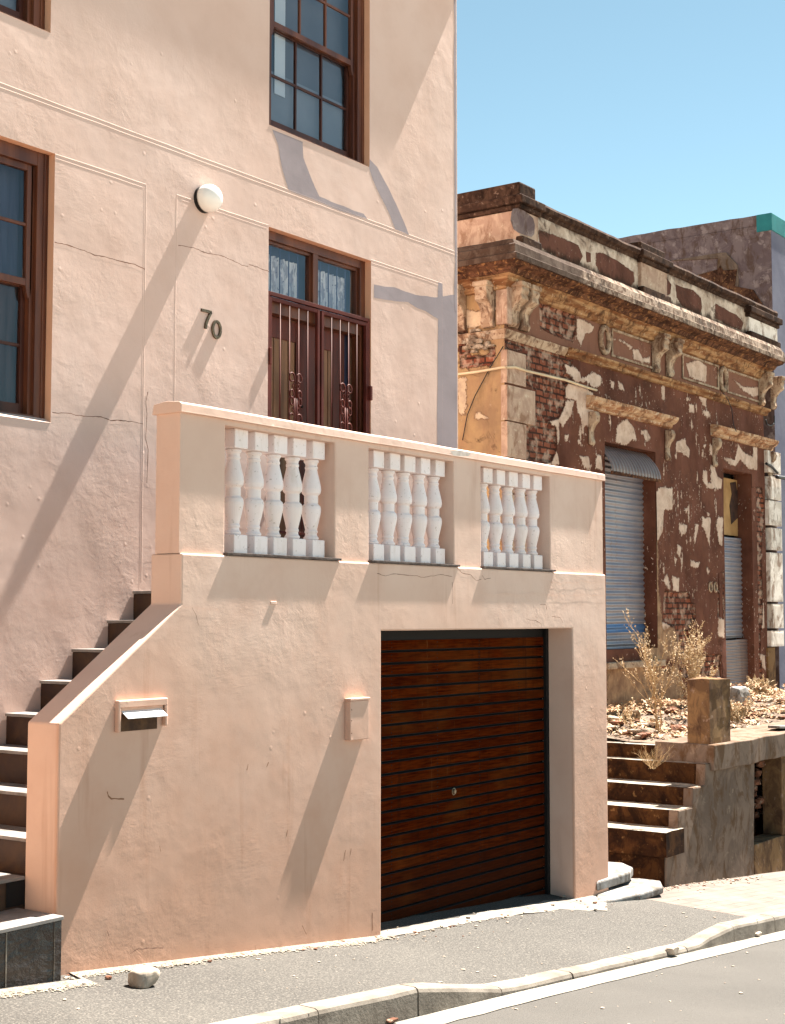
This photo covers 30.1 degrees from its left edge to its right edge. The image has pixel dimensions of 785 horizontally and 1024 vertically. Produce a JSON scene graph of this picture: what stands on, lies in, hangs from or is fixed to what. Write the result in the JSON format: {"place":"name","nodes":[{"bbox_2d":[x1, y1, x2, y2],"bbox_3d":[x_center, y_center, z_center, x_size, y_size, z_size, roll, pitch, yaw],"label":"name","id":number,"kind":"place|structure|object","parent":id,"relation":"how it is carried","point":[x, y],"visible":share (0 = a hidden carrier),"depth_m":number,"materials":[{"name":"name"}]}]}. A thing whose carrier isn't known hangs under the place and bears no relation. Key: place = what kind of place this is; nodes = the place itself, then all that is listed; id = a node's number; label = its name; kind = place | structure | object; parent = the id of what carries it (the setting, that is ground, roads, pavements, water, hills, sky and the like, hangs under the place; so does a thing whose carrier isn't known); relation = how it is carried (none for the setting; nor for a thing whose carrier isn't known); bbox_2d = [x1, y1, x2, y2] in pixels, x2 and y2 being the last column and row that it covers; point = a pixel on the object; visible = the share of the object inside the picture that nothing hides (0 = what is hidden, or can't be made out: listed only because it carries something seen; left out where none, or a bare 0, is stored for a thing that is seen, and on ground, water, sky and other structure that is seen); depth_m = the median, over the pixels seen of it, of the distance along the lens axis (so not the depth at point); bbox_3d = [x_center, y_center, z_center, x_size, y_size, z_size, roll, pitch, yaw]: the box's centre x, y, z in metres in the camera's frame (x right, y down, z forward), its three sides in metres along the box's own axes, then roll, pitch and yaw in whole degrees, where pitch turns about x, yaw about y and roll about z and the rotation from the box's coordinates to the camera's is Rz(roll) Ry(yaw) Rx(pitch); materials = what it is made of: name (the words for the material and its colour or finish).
{"place":"outdoors","nodes":[
{"label":"outdoors","id":0,"kind":"place"},
{"bbox_2d":[0,894,743,1023],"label":"pavement","id":1,"kind":"structure","parent":0,"point":[220,989],"depth_m":9.33,"materials":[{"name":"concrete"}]},
{"bbox_2d":[105,975,111,979],"bbox_3d":[-1.547,2.535,7.948,0.026,0.022,0.035,-3,-5,35],"label":"stone","id":2,"kind":"object","parent":1,"relation":"on","point":[108,977],"visible":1,"depth_m":7.94,"materials":[{"name":"stone"}]},
{"bbox_2d":[128,967,159,988],"bbox_3d":[-1.345,2.510,7.878,0.120,0.096,0.147,-3,-5,35],"label":"rock","id":3,"kind":"object","parent":1,"relation":"on","point":[143,977],"visible":1,"depth_m":7.83,"materials":[{"name":"grey stone"}]},
{"bbox_2d":[0,936,391,998],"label":"grit","id":4,"kind":"object","parent":1,"relation":"on","point":[8,992],"visible":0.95,"depth_m":8.42,"materials":[{"name":"grey concrete"}]},
{"bbox_2d":[0,401,607,988],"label":"terrace","id":5,"kind":"structure","parent":1,"relation":"on","point":[248,797],"depth_m":9.89,"materials":[{"name":"paint"}]},
{"bbox_2d":[114,698,167,731],"bbox_3d":[-1.441,1.176,8.473,0.072,0.179,0.414,-3,-5,35],"label":"letter box","id":6,"kind":"object","parent":5,"relation":"attached to","point":[137,714],"visible":1,"depth_m":8.46,"materials":[{"name":"paint"}]},
{"bbox_2d":[344,697,369,740],"bbox_3d":[-0.244,1.436,10.149,0.056,0.288,0.229,-3,-5,35],"label":"meter box","id":7,"kind":"object","parent":5,"relation":"attached to","point":[356,718],"visible":1,"depth_m":10.11,"materials":[{"name":"paint"}]},
{"bbox_2d":[381,628,550,921],"bbox_3d":[0.511,2.230,11.693,0.087,2.800,2.874,-3,-5,35],"label":"garage door","id":8,"kind":"structure","parent":5,"relation":"in","point":[463,797],"depth_m":11.77,"materials":[{"name":"brown wood"}]},
{"bbox_2d":[378,895,606,936],"bbox_3d":[0.756,3.196,11.673,0.968,0.234,3.300,-3,-5,35],"label":"driveway threshold","id":9,"kind":"object","parent":1,"relation":"on","point":[564,902],"visible":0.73,"depth_m":11.75,"materials":[{"name":"grey concrete"}]},
{"bbox_2d":[446,939,784,1023],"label":"road","id":10,"kind":"structure","parent":0,"point":[700,991],"depth_m":9.24,"materials":[{"name":"grey asphalt"}]},
{"bbox_2d":[38,874,784,1023],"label":"debris","id":11,"kind":"object","parent":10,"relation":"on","point":[209,961],"visible":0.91,"depth_m":10.44,"materials":[{"name":"stone"}]},
{"bbox_2d":[210,909,784,1023],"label":"kerb","id":12,"kind":"structure","parent":10,"relation":"on","point":[401,1002],"depth_m":8.66,"materials":[{"name":"concrete"}]},
{"bbox_2d":[665,944,678,954],"bbox_3d":[2.132,3.330,11.119,0.080,0.062,0.136,-3,-5,35],"label":"stone","id":13,"kind":"object","parent":12,"relation":"on","point":[671,949],"visible":1,"depth_m":11.07,"materials":[{"name":"beige stone"}]},
{"bbox_2d":[390,930,784,1023],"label":"gutter strip","id":14,"kind":"object","parent":10,"relation":"on","point":[468,1010],"visible":1,"depth_m":9.68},
{"bbox_2d":[386,1017,398,1022],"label":"stone","id":15,"kind":"object","parent":14,"relation":"on","point":[392,1019],"visible":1,"depth_m":8.13,"materials":[{"name":"stone"}]},
{"bbox_2d":[457,0,784,237],"label":"sky","id":16,"kind":"structure","parent":0,"point":[623,118],"materials":[{"name":"blue"}]},
{"bbox_2d":[607,693,784,743],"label":"forecourt ground","id":17,"kind":"structure","parent":0,"point":[645,716],"depth_m":17.93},
{"bbox_2d":[616,697,635,728],"bbox_3d":[2.679,2.329,16.853,0.239,0.386,0.335,0,-4,-1],"label":"dry weed","id":18,"kind":"object","parent":17,"relation":"on","point":[628,716],"visible":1,"depth_m":16.80,"materials":[{"name":"beige plant"}]},
{"bbox_2d":[622,710,640,719],"bbox_3d":[2.880,2.465,17.608,0.227,0.177,0.315,0,-4,-1],"label":"broken slab","id":19,"kind":"object","parent":17,"relation":"on","point":[638,714],"depth_m":17.54,"materials":[{"name":"brown stone"}]},
{"bbox_2d":[616,608,681,731],"bbox_3d":[2.861,1.778,16.696,0.678,1.461,0.924,2,-5,-26],"label":"dry bush","id":20,"kind":"object","parent":17,"relation":"on","point":[651,674],"visible":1,"depth_m":16.61,"materials":[{"name":"beige plant"}]},
{"bbox_2d":[666,617,717,700],"bbox_3d":[3.822,1.980,18.525,0.670,1.282,0.883,-3,-5,35],"label":"dry bush","id":21,"kind":"object","parent":17,"relation":"on","point":[694,672],"visible":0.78,"depth_m":18.52,"materials":[{"name":"beige plant"}]},
{"bbox_2d":[607,698,784,739],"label":"rubble","id":22,"kind":"object","parent":17,"relation":"on","point":[641,733],"visible":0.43,"depth_m":17.25,"materials":[{"name":"stone"}]},
{"bbox_2d":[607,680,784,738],"bbox_3d":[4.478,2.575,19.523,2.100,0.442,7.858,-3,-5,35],"label":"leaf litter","id":23,"kind":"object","parent":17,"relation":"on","point":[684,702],"visible":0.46,"depth_m":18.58,"materials":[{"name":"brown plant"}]},
{"bbox_2d":[730,686,749,707],"bbox_3d":[4.742,2.583,20.037,0.272,0.372,0.320,-3,-5,35],"label":"concrete lump","id":24,"kind":"object","parent":17,"relation":"on","point":[739,693],"visible":0.49,"depth_m":19.91,"materials":[{"name":"concrete"}]},
{"bbox_2d":[730,699,752,724],"bbox_3d":[4.181,2.412,17.711,0.348,0.342,0.439,0,-4,-2],"label":"dry weed","id":25,"kind":"object","parent":17,"relation":"on","point":[737,712],"visible":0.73,"depth_m":17.62,"materials":[{"name":"beige plant"}]},
{"bbox_2d":[747,674,768,699],"bbox_3d":[5.486,2.620,21.953,0.341,0.397,0.514,-1,-4,20],"label":"dry weed","id":26,"kind":"object","parent":17,"relation":"on","point":[755,681],"visible":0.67,"depth_m":21.86,"materials":[{"name":"beige plant"}]},
{"bbox_2d":[768,725,784,728],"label":"broken slab","id":27,"kind":"object","parent":17,"relation":"on","point":[777,726],"depth_m":16.97,"materials":[{"name":"concrete"}]},
{"bbox_2d":[647,871,784,916],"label":"paved path","id":28,"kind":"structure","parent":0,"point":[755,896],"depth_m":13.91,"materials":[{"name":"concrete"}]},
{"bbox_2d":[597,878,662,902],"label":"stone slab","id":29,"kind":"structure","parent":28,"relation":"on","point":[634,889],"depth_m":13.12,"materials":[{"name":"grey stone"}]},
{"bbox_2d":[597,862,632,890],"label":"stone slab","id":30,"kind":"structure","parent":29,"relation":"on","point":[619,873],"depth_m":13.33,"materials":[{"name":"grey stone"}]},
{"bbox_2d":[607,738,753,915],"bbox_3d":[2.247,3.407,15.768,2.630,1.838,2.355,-3,-5,35],"label":"stone stair","id":31,"kind":"object","parent":28,"relation":"on","point":[672,823],"visible":0.43,"depth_m":14.97,"materials":[{"name":"brown stone"}]},
{"bbox_2d":[633,743,675,768],"bbox_3d":[2.633,2.418,14.664,0.357,0.314,0.484,-3,-5,35],"label":"dry weed","id":32,"kind":"object","parent":31,"relation":"on","point":[649,762],"visible":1,"depth_m":14.62,"materials":[{"name":"beige plant"}]},
{"bbox_2d":[655,721,784,916],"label":"retaining wall","id":33,"kind":"structure","parent":28,"relation":"on","point":[761,748],"depth_m":16.37,"materials":[{"name":"concrete"}]},
{"bbox_2d":[687,677,730,743],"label":"gate pier","id":34,"kind":"structure","parent":33,"relation":"on","point":[708,710],"depth_m":15.25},
{"bbox_3d":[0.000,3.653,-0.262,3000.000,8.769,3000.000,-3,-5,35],"label":"ground","id":35,"kind":"structure","parent":0,"visible":0},
{"bbox_2d":[0,0,457,744],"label":"pink house","id":36,"kind":"structure","parent":35,"relation":"on","point":[312,262],"depth_m":11.35,"materials":[{"name":"paint"}]},
{"bbox_2d":[0,0,44,29],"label":"window","id":37,"kind":"structure","parent":36,"relation":"in","point":[32,12],"depth_m":10.24,"materials":[{"name":"brown wood"}]},
{"bbox_2d":[0,140,48,418],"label":"window","id":38,"kind":"structure","parent":36,"relation":"in","point":[24,172],"depth_m":10.16,"materials":[{"name":"brown wood"}]},
{"bbox_2d":[194,184,222,212],"bbox_3d":[-1.423,-2.460,11.440,0.165,0.216,0.216,-3,-5,35],"label":"wall lamp","id":39,"kind":"object","parent":36,"relation":"attached to","point":[208,198],"visible":1,"depth_m":11.38,"materials":[{"name":"white glass"}]},
{"bbox_2d":[201,308,221,338],"bbox_3d":[-1.426,-1.476,11.491,0.016,0.214,0.234,-3,-5,35],"label":"house number","id":40,"kind":"object","parent":36,"relation":"attached to","point":[214,322],"visible":1,"depth_m":11.50,"materials":[{"name":"grey metal"}]},
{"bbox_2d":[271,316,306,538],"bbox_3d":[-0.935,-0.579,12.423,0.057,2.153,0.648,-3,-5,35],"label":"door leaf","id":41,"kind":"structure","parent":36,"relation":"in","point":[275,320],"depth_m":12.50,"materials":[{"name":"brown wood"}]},
{"bbox_2d":[269,0,363,163],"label":"window","id":42,"kind":"structure","parent":36,"relation":"in","point":[316,47],"depth_m":13.07,"materials":[{"name":"brown wood"}]},
{"bbox_2d":[268,230,364,432],"bbox_3d":[-0.742,-0.907,12.703,0.185,2.843,1.433,-3,-5,35],"label":"door frame","id":43,"kind":"structure","parent":36,"relation":"in","point":[298,269],"depth_m":12.96,"materials":[{"name":"brown wood"}]},
{"bbox_2d":[308,325,343,428],"bbox_3d":[-0.602,-0.545,12.898,0.045,2.153,0.528,-3,-5,35],"label":"door leaf","id":44,"kind":"structure","parent":36,"relation":"in","point":[311,330],"depth_m":12.97,"materials":[{"name":"brown wood"}]},
{"bbox_2d":[457,182,784,714],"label":"ruined shop","id":45,"kind":"structure","parent":35,"relation":"on","point":[639,375],"depth_m":20.01,"materials":[{"name":"paint"}]},
{"bbox_2d":[618,213,784,693],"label":"building","id":46,"kind":"structure","parent":35,"relation":"on","point":[744,256],"depth_m":24.74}
]}

